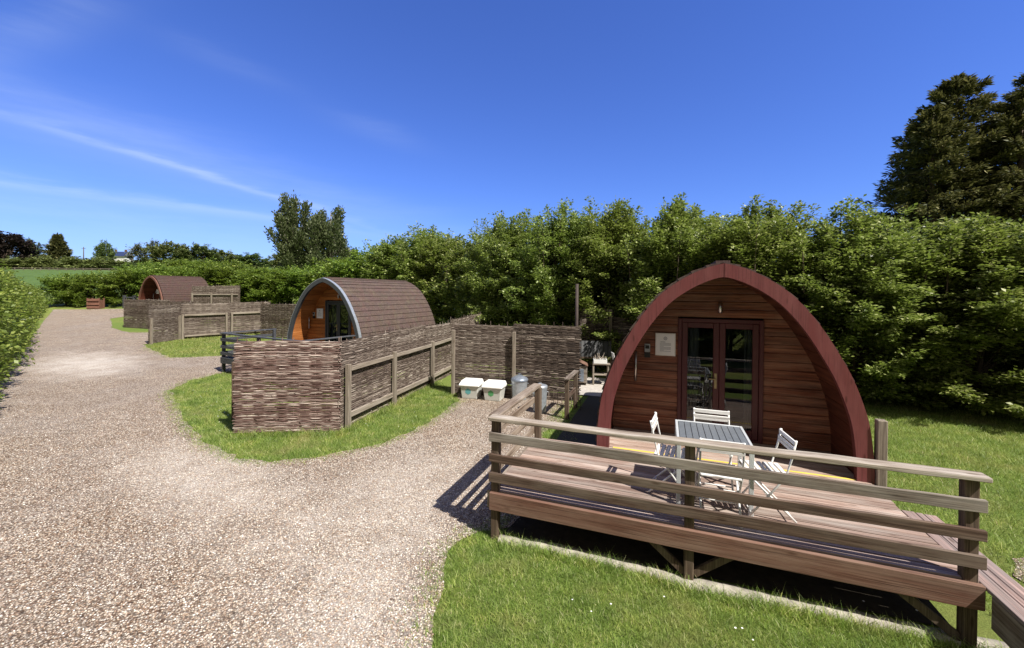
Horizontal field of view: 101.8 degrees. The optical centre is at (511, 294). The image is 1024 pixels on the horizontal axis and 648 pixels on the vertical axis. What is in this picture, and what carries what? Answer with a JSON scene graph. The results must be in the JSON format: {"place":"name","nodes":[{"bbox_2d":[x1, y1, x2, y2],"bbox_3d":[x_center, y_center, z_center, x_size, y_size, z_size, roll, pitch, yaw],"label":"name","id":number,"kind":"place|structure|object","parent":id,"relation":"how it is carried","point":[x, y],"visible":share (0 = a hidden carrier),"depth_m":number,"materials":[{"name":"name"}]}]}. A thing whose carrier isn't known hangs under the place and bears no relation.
{"place":"outdoors","nodes":[
{"label":"outdoors","id":0,"kind":"place"},
{"bbox_2d":[145,333,264,357],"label":"grass","id":1,"kind":"structure","parent":0,"point":[180,346],"depth_m":19.05,"materials":[{"name":"plant"}]},
{"bbox_2d":[0,309,572,647],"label":"gravel track","id":2,"kind":"structure","parent":0,"point":[87,361],"depth_m":5.30,"materials":[{"name":"gravel"}]},
{"bbox_2d":[459,378,483,398],"bbox_3d":[-1.085,2.503,11.139,0.560,0.480,0.477,1,0,14],"label":"recycling box","id":3,"kind":"object","parent":2,"relation":"on","point":[471,388],"visible":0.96,"depth_m":10.97,"materials":[{"name":"plastic"}]},
{"bbox_2d":[481,379,506,400],"bbox_3d":[-0.465,2.510,10.938,0.560,0.480,0.477,1,0,17],"label":"recycling box","id":4,"kind":"object","parent":2,"relation":"on","point":[493,390],"visible":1,"depth_m":10.78,"materials":[{"name":"plastic"}]},
{"bbox_2d":[511,375,528,399],"bbox_3d":[0.196,2.421,11.019,0.459,0.670,0.459,1,0,25],"label":"dustbin","id":5,"kind":"object","parent":2,"relation":"on","point":[519,383],"visible":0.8,"depth_m":10.85,"materials":[{"name":"metal"}]},
{"bbox_2d":[532,383,547,413],"bbox_3d":[0.656,2.425,9.839,0.383,0.690,0.360,1,0,22],"label":"metal bin","id":6,"kind":"object","parent":2,"relation":"on","point":[544,393],"visible":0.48,"depth_m":9.72,"materials":[{"name":"grey metal"}]},
{"bbox_2d":[171,373,459,461],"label":"grass","id":7,"kind":"structure","parent":0,"point":[226,387],"depth_m":8.91,"materials":[{"name":"plant"}]},
{"bbox_2d":[0,0,1023,260],"label":"sky","id":8,"kind":"structure","parent":0,"point":[123,122],"materials":[{"name":"blue"}]},
{"bbox_2d":[4,260,1023,647],"bbox_3d":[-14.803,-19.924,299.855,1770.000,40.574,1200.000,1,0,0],"label":"ground","id":9,"kind":"structure","parent":0,"point":[944,610],"depth_m":4.14,"materials":[{"name":"plant"}]},
{"bbox_2d":[0,231,44,259],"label":"distant tree","id":10,"kind":"object","parent":9,"relation":"on","point":[11,241],"visible":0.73,"depth_m":135.52,"materials":[{"name":"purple plant"}]},
{"bbox_2d":[0,259,48,401],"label":"hedge","id":11,"kind":"object","parent":9,"relation":"on","point":[22,305],"visible":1,"depth_m":14.55,"materials":[{"name":"green plant"}]},
{"bbox_2d":[0,257,50,268],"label":"distant bush","id":12,"kind":"object","parent":9,"relation":"on","point":[10,262],"visible":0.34,"depth_m":104.76,"materials":[{"name":"green plant"}]},
{"bbox_2d":[23,237,45,256],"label":"distant tree","id":13,"kind":"object","parent":9,"relation":"on","point":[37,248],"visible":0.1,"depth_m":146.13,"materials":[{"name":"green plant"}]},
{"bbox_2d":[14,254,59,268],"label":"distant bush","id":14,"kind":"object","parent":9,"relation":"on","point":[48,260],"visible":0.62,"depth_m":105.58,"materials":[{"name":"green plant"}]},
{"bbox_2d":[38,232,74,260],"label":"distant tree","id":15,"kind":"object","parent":9,"relation":"on","point":[57,247],"visible":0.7,"depth_m":120.88,"materials":[{"name":"green plant"}]},
{"bbox_2d":[0,267,117,270],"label":"field fence","id":16,"kind":"object","parent":9,"relation":"on","point":[57,269],"visible":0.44,"depth_m":96.86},
{"bbox_2d":[36,273,89,305],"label":"hedge tree","id":17,"kind":"object","parent":9,"relation":"on","point":[50,288],"visible":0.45,"depth_m":37.84,"materials":[{"name":"green plant"}]},
{"bbox_2d":[37,256,107,269],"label":"distant bush","id":18,"kind":"object","parent":9,"relation":"on","point":[72,262],"visible":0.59,"depth_m":104.77,"materials":[{"name":"green plant"}]},
{"bbox_2d":[52,270,120,306],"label":"hedge tree","id":19,"kind":"object","parent":9,"relation":"on","point":[81,283],"visible":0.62,"depth_m":37.84,"materials":[{"name":"green plant"}]},
{"bbox_2d":[86,298,104,308],"bbox_3d":[-36.950,0.806,36.898,1.000,1.080,0.620,1,0,-8],"label":"slatted planter","id":20,"kind":"object","parent":9,"relation":"on","point":[92,303],"visible":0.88,"depth_m":36.66,"materials":[{"name":"brown wood"}]},
{"bbox_2d":[78,256,130,269],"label":"distant bush","id":21,"kind":"object","parent":9,"relation":"on","point":[97,262],"visible":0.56,"depth_m":105.45,"materials":[{"name":"green plant"}]},
{"bbox_2d":[91,239,117,260],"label":"distant tree","id":22,"kind":"object","parent":9,"relation":"on","point":[103,249],"visible":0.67,"depth_m":168.98,"materials":[{"name":"green plant"}]},
{"bbox_2d":[87,268,141,306],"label":"hedge tree","id":23,"kind":"object","parent":9,"relation":"on","point":[117,282],"visible":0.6,"depth_m":38.19,"materials":[{"name":"green plant"}]},
{"bbox_2d":[102,263,144,268],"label":"distant bush","id":24,"kind":"object","parent":9,"relation":"on","point":[122,265],"visible":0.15,"depth_m":104.94,"materials":[{"name":"green plant"}]},
{"bbox_2d":[114,250,133,261],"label":"distant house","id":25,"kind":"structure","parent":9,"relation":"on","point":[121,255],"depth_m":250.34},
{"bbox_2d":[122,295,137,307],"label":"dark gate","id":26,"kind":"structure","parent":9,"relation":"on","point":[134,297],"depth_m":37.61,"materials":[{"name":"grey paint"}]},
{"bbox_2d":[113,261,152,298],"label":"hedge tree","id":27,"kind":"object","parent":9,"relation":"on","point":[141,263],"visible":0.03,"depth_m":42.56,"materials":[{"name":"green plant"}]},
{"bbox_2d":[124,242,149,263],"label":"distant tree","id":28,"kind":"object","parent":9,"relation":"on","point":[137,251],"visible":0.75,"depth_m":173.62,"materials":[{"name":"green plant"}]},
{"bbox_2d":[123,261,171,299],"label":"hedge tree","id":29,"kind":"object","parent":9,"relation":"on","point":[143,273],"visible":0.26,"depth_m":38.61,"materials":[{"name":"green plant"}]},
{"bbox_2d":[142,238,163,262],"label":"distant tree","id":30,"kind":"object","parent":9,"relation":"on","point":[151,243],"visible":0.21,"depth_m":178.89,"materials":[{"name":"green plant"}]},
{"bbox_2d":[123,298,193,328],"bbox_3d":[-22.014,1.244,25.812,6.456,2.074,0.082,1,0,18],"label":"woven fence","id":31,"kind":"object","parent":9,"relation":"on","point":[140,320],"visible":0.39,"depth_m":26.33,"materials":[{"name":"wicker"}]},
{"bbox_2d":[147,303,180,343],"bbox_3d":[-17.188,1.432,20.637,0.186,2.033,1.861,1,0,2],"label":"woven fence","id":32,"kind":"object","parent":9,"relation":"on","point":[171,329],"visible":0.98,"depth_m":20.57,"materials":[{"name":"wicker"}]},
{"bbox_2d":[141,239,195,264],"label":"distant tree","id":33,"kind":"object","parent":9,"relation":"on","point":[162,251],"visible":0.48,"depth_m":146.22,"materials":[{"name":"green plant"}]},
{"bbox_2d":[138,275,207,310],"bbox_3d":[-28.516,-0.023,35.313,3.429,3.190,3.830,1,0,22],"label":"camping pod","id":34,"kind":"object","parent":9,"relation":"on","point":[170,288],"visible":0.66,"depth_m":34.35,"materials":[{"name":"brown"}]},
{"bbox_2d":[148,257,212,277],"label":"hedge tree","id":35,"kind":"object","parent":9,"relation":"on","point":[177,262],"visible":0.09,"depth_m":41.88,"materials":[{"name":"green plant"}]},
{"bbox_2d":[153,264,211,280],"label":"hedge tree","id":36,"kind":"object","parent":9,"relation":"on","point":[181,272],"visible":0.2,"depth_m":38.97,"materials":[{"name":"green plant"}]},
{"bbox_2d":[169,241,222,262],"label":"distant tree","id":37,"kind":"object","parent":9,"relation":"on","point":[201,252],"visible":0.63,"depth_m":147.98,"materials":[{"name":"green plant"}]},
{"bbox_2d":[167,256,229,292],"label":"hedge tree","id":38,"kind":"object","parent":9,"relation":"on","point":[196,263],"visible":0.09,"depth_m":40.94,"materials":[{"name":"green plant"}]},
{"bbox_2d":[191,284,239,312],"bbox_3d":[-22.349,0.441,31.355,3.428,2.528,0.186,1,0,-7],"label":"woven fence","id":39,"kind":"object","parent":9,"relation":"on","point":[202,295],"visible":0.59,"depth_m":31.38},
{"bbox_2d":[180,301,270,338],"bbox_3d":[-15.799,1.365,23.205,0.186,2.094,4.404,1,1,38],"label":"woven fence","id":40,"kind":"object","parent":9,"relation":"on","point":[248,313],"visible":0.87,"depth_m":22.85,"materials":[{"name":"wicker"}]},
{"bbox_2d":[196,258,258,302],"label":"hedge tree","id":41,"kind":"object","parent":9,"relation":"on","point":[218,273],"visible":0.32,"depth_m":39.37,"materials":[{"name":"green plant"}]},
{"bbox_2d":[217,250,241,265],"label":"distant tree","id":42,"kind":"object","parent":9,"relation":"on","point":[227,255],"visible":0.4,"depth_m":158.39,"materials":[{"name":"green plant"}]},
{"bbox_2d":[231,362,238,420],"bbox_3d":[-5.971,2.106,8.967,0.100,1.330,0.100,1,0,0],"label":"timber post","id":43,"kind":"object","parent":9,"relation":"on","point":[232,404],"visible":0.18,"depth_m":8.92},
{"bbox_2d":[235,252,274,267],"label":"distant tree","id":44,"kind":"object","parent":9,"relation":"on","point":[254,258],"visible":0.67,"depth_m":147.30,"materials":[{"name":"green plant"}]},
{"bbox_2d":[223,266,293,305],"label":"hedge tree","id":45,"kind":"object","parent":9,"relation":"on","point":[242,276],"visible":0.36,"depth_m":38.24,"materials":[{"name":"green plant"}]},
{"bbox_2d":[239,264,307,303],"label":"hedge tree","id":46,"kind":"object","parent":9,"relation":"on","point":[269,290],"visible":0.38,"depth_m":37.13,"materials":[{"name":"green plant"}]},
{"bbox_2d":[268,252,281,267],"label":"distant tree","id":47,"kind":"object","parent":9,"relation":"on","point":[275,261],"visible":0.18,"depth_m":137.19,"materials":[{"name":"green plant"}]},
{"bbox_2d":[260,302,295,337],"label":"woven fence","id":48,"kind":"object","parent":9,"relation":"on","point":[273,315],"visible":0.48,"depth_m":22.68,"materials":[{"name":"wicker"}]},
{"bbox_2d":[232,337,341,433],"bbox_3d":[-4.454,1.850,8.256,2.062,2.024,0.081,1,0,-6],"label":"woven fence","id":49,"kind":"object","parent":9,"relation":"on","point":[314,366],"visible":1,"depth_m":8.24,"materials":[{"name":"wicker"}]},
{"bbox_2d":[220,329,357,376],"bbox_3d":[-7.436,2.001,13.919,4.335,1.434,2.250,1,1,29],"label":"wooden railing","id":50,"kind":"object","parent":9,"relation":"on","point":[227,357],"depth_m":13.83,"materials":[{"name":"grey paint"}]},
{"bbox_2d":[264,190,314,270],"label":"poplar tree","id":51,"kind":"object","parent":9,"relation":"on","point":[290,237],"visible":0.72,"depth_m":58.33,"materials":[{"name":"green plant"}]},
{"bbox_2d":[277,264,320,307],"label":"hedge tree","id":52,"kind":"object","parent":9,"relation":"on","point":[296,277],"visible":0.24,"depth_m":35.84,"materials":[{"name":"green plant"}]},
{"bbox_2d":[300,205,353,270],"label":"poplar tree","id":53,"kind":"object","parent":9,"relation":"on","point":[324,233],"visible":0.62,"depth_m":58.66,"materials":[{"name":"green plant"}]},
{"bbox_2d":[299,255,357,288],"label":"hedge tree","id":54,"kind":"object","parent":9,"relation":"on","point":[326,264],"visible":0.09,"depth_m":34.82,"materials":[{"name":"green plant"}]},
{"bbox_2d":[310,245,382,280],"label":"hedge tree","id":55,"kind":"object","parent":9,"relation":"on","point":[351,270],"visible":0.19,"depth_m":32.54,"materials":[{"name":"green plant"}]},
{"bbox_2d":[287,277,435,360],"bbox_3d":[-5.775,0.947,16.773,3.429,3.190,4.782,1,0,21],"label":"camping pod","id":56,"kind":"object","parent":9,"relation":"on","point":[326,307],"visible":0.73,"depth_m":15.49,"materials":[{"name":"brown"}]},
{"bbox_2d":[327,302,337,341],"bbox_3d":[-6.628,1.174,15.338,0.544,1.791,0.092,1,0,21],"label":"door","id":57,"kind":"structure","parent":56,"relation":"in","point":[328,303],"depth_m":15.34,"materials":[{"name":"black wood"}]},
{"bbox_2d":[338,303,349,341],"bbox_3d":[-6.111,1.181,15.157,0.544,1.791,0.050,1,0,21],"label":"door","id":58,"kind":"structure","parent":56,"relation":"in","point":[339,304],"depth_m":15.21,"materials":[{"name":"black wood"}]},
{"bbox_2d":[357,233,412,279],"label":"hedge tree","id":59,"kind":"object","parent":9,"relation":"on","point":[383,252],"visible":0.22,"depth_m":30.35,"materials":[{"name":"green plant"}]},
{"bbox_2d":[337,312,484,429],"bbox_3d":[-2.272,1.776,13.082,0.186,2.142,9.821,1,0,14],"label":"woven fence","id":60,"kind":"object","parent":9,"relation":"on","point":[373,357],"visible":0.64,"depth_m":10.24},
{"bbox_2d":[382,221,457,318],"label":"hedge tree","id":61,"kind":"object","parent":9,"relation":"on","point":[403,263],"visible":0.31,"depth_m":27.62,"materials":[{"name":"green plant"}]},
{"bbox_2d":[408,233,472,325],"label":"hedge tree","id":62,"kind":"object","parent":9,"relation":"on","point":[429,261],"visible":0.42,"depth_m":25.23,"materials":[{"name":"green plant"}]},
{"bbox_2d":[426,239,481,332],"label":"hedge tree","id":63,"kind":"object","parent":9,"relation":"on","point":[448,295],"visible":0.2,"depth_m":22.86,"materials":[{"name":"green plant"}]},
{"bbox_2d":[439,215,520,332],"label":"hedge tree","id":64,"kind":"object","parent":9,"relation":"on","point":[490,235],"visible":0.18,"depth_m":19.94,"materials":[{"name":"green plant"}]},
{"bbox_2d":[459,207,559,350],"bbox_3d":[0.419,-0.558,18.391,5.656,6.691,5.307,0,1,-32],"label":"hedge tree","id":65,"kind":"object","parent":9,"relation":"on","point":[490,307],"visible":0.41,"depth_m":17.65,"materials":[{"name":"green plant"}]},
{"bbox_2d":[451,320,581,401],"bbox_3d":[0.060,1.788,11.134,3.551,2.196,0.186,1,0,13],"label":"woven fence","id":66,"kind":"object","parent":9,"relation":"on","point":[553,340],"visible":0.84,"depth_m":11.13,"materials":[{"name":"wicker"}]},
{"bbox_2d":[496,197,616,364],"bbox_3d":[1.951,-0.515,16.636,5.234,6.764,5.060,1,0,-2],"label":"hedge tree","id":67,"kind":"object","parent":9,"relation":"on","point":[555,233],"visible":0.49,"depth_m":15.64,"materials":[{"name":"green plant"}]},
{"bbox_2d":[541,400,576,439],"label":"grass","id":68,"kind":"structure","parent":9,"relation":"on","point":[557,421],"depth_m":9.25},
{"bbox_2d":[547,391,581,409],"bbox_3d":[1.250,2.549,10.238,1.123,0.529,0.049,1,1,38],"label":"willow edging","id":69,"kind":"object","parent":9,"relation":"on","point":[564,398],"visible":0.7,"depth_m":10.22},
{"bbox_2d":[564,370,578,420],"bbox_3d":[1.388,2.343,9.719,0.120,0.990,1.080,1,0,21],"label":"stub handrail","id":70,"kind":"object","parent":9,"relation":"on","point":[574,390],"visible":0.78,"depth_m":9.54,"materials":[{"name":"wood"}]},
{"bbox_2d":[575,284,578,325],"bbox_3d":[1.918,1.248,12.360,0.110,3.150,0.110,1,0,0],"label":"dark pole","id":71,"kind":"object","parent":9,"relation":"on","point":[576,303],"visible":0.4,"depth_m":12.31,"materials":[{"name":"brown wood"}]},
{"bbox_2d":[526,208,630,325],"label":"hedge tree","id":72,"kind":"object","parent":9,"relation":"on","point":[594,296],"visible":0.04,"depth_m":16.44,"materials":[{"name":"green plant"}]},
{"bbox_2d":[579,309,613,368],"bbox_3d":[2.913,1.497,14.285,1.231,2.214,0.186,1,0,-2],"label":"woven fence","id":73,"kind":"object","parent":9,"relation":"on","point":[590,325],"visible":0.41,"depth_m":14.32,"materials":[{"name":"wicker"}]},
{"bbox_2d":[544,195,675,371],"bbox_3d":[3.973,-0.397,15.624,5.489,6.630,5.511,1,1,28],"label":"hedge tree","id":74,"kind":"object","parent":9,"relation":"on","point":[618,224],"visible":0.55,"depth_m":14.64,"materials":[{"name":"green plant"}]},
{"bbox_2d":[612,315,635,360],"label":"woven fence","id":75,"kind":"object","parent":9,"relation":"on","point":[620,325],"visible":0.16,"depth_m":14.10,"materials":[{"name":"wicker"}]},
{"bbox_2d":[597,192,738,335],"bbox_3d":[5.596,-0.230,14.117,5.972,6.420,4.834,0,1,-31],"label":"hedge tree","id":76,"kind":"object","parent":9,"relation":"on","point":[671,229],"visible":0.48,"depth_m":13.13,"materials":[{"name":"green plant"}]},
{"bbox_2d":[631,204,727,321],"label":"hedge tree","id":77,"kind":"object","parent":9,"relation":"on","point":[707,221],"visible":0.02,"depth_m":14.30,"materials":[{"name":"green plant"}]},
{"bbox_2d":[596,260,874,484],"bbox_3d":[3.649,1.110,7.805,3.430,3.190,4.630,1,0,20],"label":"camping pod","id":78,"kind":"object","parent":9,"relation":"on","point":[757,356],"visible":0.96,"depth_m":6.34,"materials":[{"name":"brown"}]},
{"bbox_2d":[681,322,719,432],"bbox_3d":[3.010,1.337,6.660,0.544,1.791,0.092,1,0,20],"label":"door","id":79,"kind":"structure","parent":78,"relation":"in","point":[715,383],"depth_m":6.66,"materials":[{"name":"brown wood"}]},
{"bbox_2d":[718,323,758,440],"bbox_3d":[3.531,1.344,6.491,0.544,1.791,0.050,1,0,20],"label":"door","id":80,"kind":"structure","parent":78,"relation":"in","point":[752,434],"depth_m":6.42,"materials":[{"name":"brown wood"}]},
{"bbox_2d":[490,530,1009,647],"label":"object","id":81,"kind":"structure","parent":9,"relation":"on","point":[763,600],"depth_m":3.78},
{"bbox_2d":[498,534,1008,647],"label":"kerb","id":82,"kind":"structure","parent":9,"relation":"on","point":[642,567],"depth_m":3.91,"materials":[{"name":"concrete"}]},
{"bbox_2d":[487,383,1023,647],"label":"wooden deck","id":83,"kind":"structure","parent":9,"relation":"on","point":[864,534],"depth_m":3.96,"materials":[{"name":"brown wood"}]},
{"bbox_2d":[648,412,684,491],"bbox_3d":[1.846,1.848,4.823,0.456,0.833,0.412,1,0,26],"label":"folding chair","id":84,"kind":"object","parent":83,"relation":"on","point":[654,420],"visible":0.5,"depth_m":4.81,"materials":[{"name":"white paint"}]},
{"bbox_2d":[693,407,733,490],"bbox_3d":[2.409,1.840,4.997,0.412,0.833,0.456,1,0,20],"label":"folding chair","id":85,"kind":"object","parent":83,"relation":"on","point":[711,417],"visible":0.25,"depth_m":5.13,"materials":[{"name":"white paint"}]},
{"bbox_2d":[674,419,753,516],"bbox_3d":[2.255,1.916,4.724,0.740,0.715,0.740,1,0,20],"label":"garden table","id":86,"kind":"object","parent":83,"relation":"on","point":[732,433],"visible":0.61,"depth_m":4.68,"materials":[{"name":"metal"}]},
{"bbox_2d":[695,438,745,528],"bbox_3d":[2.146,1.855,4.307,0.412,0.833,0.456,1,0,20],"label":"folding chair","id":87,"kind":"object","parent":83,"relation":"on","point":[738,489],"visible":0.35,"depth_m":4.18,"materials":[{"name":"white paint"}]},
{"bbox_2d":[738,428,797,522],"bbox_3d":[2.670,1.860,4.372,0.456,0.833,0.412,1,0,14],"label":"folding chair","id":88,"kind":"object","parent":83,"relation":"on","point":[769,466],"visible":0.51,"depth_m":4.36,"materials":[{"name":"white paint"}]},
{"bbox_2d":[683,194,863,349],"bbox_3d":[7.258,-0.001,12.722,5.054,6.042,5.387,1,0,-1],"label":"hedge tree","id":89,"kind":"object","parent":9,"relation":"on","point":[738,243],"visible":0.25,"depth_m":11.62,"materials":[{"name":"green plant"}]},
{"bbox_2d":[731,199,882,378],"bbox_3d":[8.536,-0.023,13.108,5.317,6.083,6.570,1,0,-8],"label":"hedge tree","id":90,"kind":"object","parent":9,"relation":"on","point":[770,210],"visible":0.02,"depth_m":12.07,"materials":[{"name":"green plant"}]},
{"bbox_2d":[783,194,977,403],"bbox_3d":[9.309,0.159,11.341,5.060,5.766,5.234,1,1,29],"label":"hedge tree","id":91,"kind":"object","parent":9,"relation":"on","point":[881,262],"visible":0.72,"depth_m":10.27,"materials":[{"name":"green plant"}]},
{"bbox_2d":[874,418,887,486],"bbox_3d":[4.475,2.210,5.052,0.100,1.390,0.100,1,0,20],"label":"timber post","id":92,"kind":"object","parent":9,"relation":"on","point":[880,439],"visible":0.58,"depth_m":5.01,"materials":[{"name":"wood"}]},
{"bbox_2d":[818,215,981,400],"bbox_3d":[10.740,0.306,12.591,5.925,5.461,5.560,1,0,23],"label":"hedge tree","id":93,"kind":"object","parent":9,"relation":"on","point":[855,292],"visible":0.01,"depth_m":11.44,"materials":[{"name":"green plant"}]},
{"bbox_2d":[855,71,1023,244],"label":"conifer tree","id":94,"kind":"object","parent":9,"relation":"on","point":[932,178],"visible":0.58,"depth_m":20.11,"materials":[{"name":"green plant"}]},
{"bbox_2d":[861,209,1023,418],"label":"hedge tree","id":95,"kind":"object","parent":9,"relation":"on","point":[986,260],"visible":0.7,"depth_m":9.60,"materials":[{"name":"green plant"}]},
{"bbox_2d":[861,396,1023,612],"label":"grass","id":96,"kind":"structure","parent":9,"relation":"on","point":[919,419],"depth_m":7.49,"materials":[{"name":"plant"}]},
{"bbox_2d":[881,214,1023,403],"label":"hedge tree","id":97,"kind":"object","parent":9,"relation":"on","point":[1011,356],"visible":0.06,"depth_m":10.09,"materials":[{"name":"green plant"}]},
{"bbox_2d":[959,72,1023,225],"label":"conifer tree","id":98,"kind":"object","parent":9,"relation":"on","point":[1020,82],"visible":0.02,"depth_m":20.97,"materials":[{"name":"green plant"}]},
{"bbox_2d":[1013,557,1023,581],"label":"gravel patch","id":99,"kind":"object","parent":9,"relation":"on","point":[1015,560],"visible":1,"depth_m":4.34,"materials":[{"name":"gravel"}]},
{"bbox_2d":[556,396,599,444],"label":"path","id":100,"kind":"structure","parent":0,"point":[586,415],"depth_m":9.09,"materials":[{"name":"asphalt"}]},
{"bbox_2d":[564,377,605,395],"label":"patio","id":101,"kind":"structure","parent":0,"point":[590,388],"depth_m":12.32,"materials":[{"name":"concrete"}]},
{"bbox_2d":[579,359,587,384],"bbox_3d":[2.124,2.341,12.765,0.394,0.791,0.500,1,0,8],"label":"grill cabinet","id":102,"kind":"object","parent":101,"relation":"on","point":[583,370],"visible":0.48,"depth_m":12.55,"materials":[{"name":"metal"}]},
{"bbox_2d":[581,357,611,366],"bbox_3d":[2.706,2.431,13.565,1.170,0.820,0.060,1,0,8],"label":"trestle","id":103,"kind":"object","parent":101,"relation":"on","point":[594,357],"visible":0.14,"depth_m":13.54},
{"bbox_2d":[579,341,610,356],"bbox_3d":[2.707,1.763,13.569,1.050,0.520,0.029,1,-6,8],"label":"corrugated sheet","id":104,"kind":"object","parent":103,"relation":"on","point":[590,348],"visible":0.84,"depth_m":13.57,"materials":[{"name":"metal"}]},
{"bbox_2d":[592,362,609,384],"bbox_3d":[2.736,2.413,12.774,0.522,0.660,0.380,1,0,8],"label":"garden shelf","id":105,"kind":"object","parent":101,"relation":"on","point":[600,373],"visible":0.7,"depth_m":12.64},
{"bbox_2d":[593,358,606,363],"bbox_3d":[2.700,2.018,12.746,0.400,0.120,0.300,1,0,8],"label":"tray","id":106,"kind":"object","parent":105,"relation":"on","point":[599,361],"visible":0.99,"depth_m":12.60,"materials":[{"name":"white plastic"}]},
{"bbox_2d":[593,353,606,359],"bbox_3d":[2.693,1.914,12.749,0.424,0.274,0.248,1,0,0],"label":"kindling","id":107,"kind":"object","parent":106,"relation":"in","point":[598,357],"visible":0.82,"depth_m":12.78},
{"bbox_2d":[429,528,985,647],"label":"grass","id":108,"kind":"structure","parent":0,"point":[810,628],"depth_m":3.67,"materials":[{"name":"plant"}]},
{"bbox_2d":[504,516,946,625],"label":"under deck ground","id":109,"kind":"structure","parent":0,"point":[806,586],"depth_m":4.21,"materials":[{"name":"soil"}]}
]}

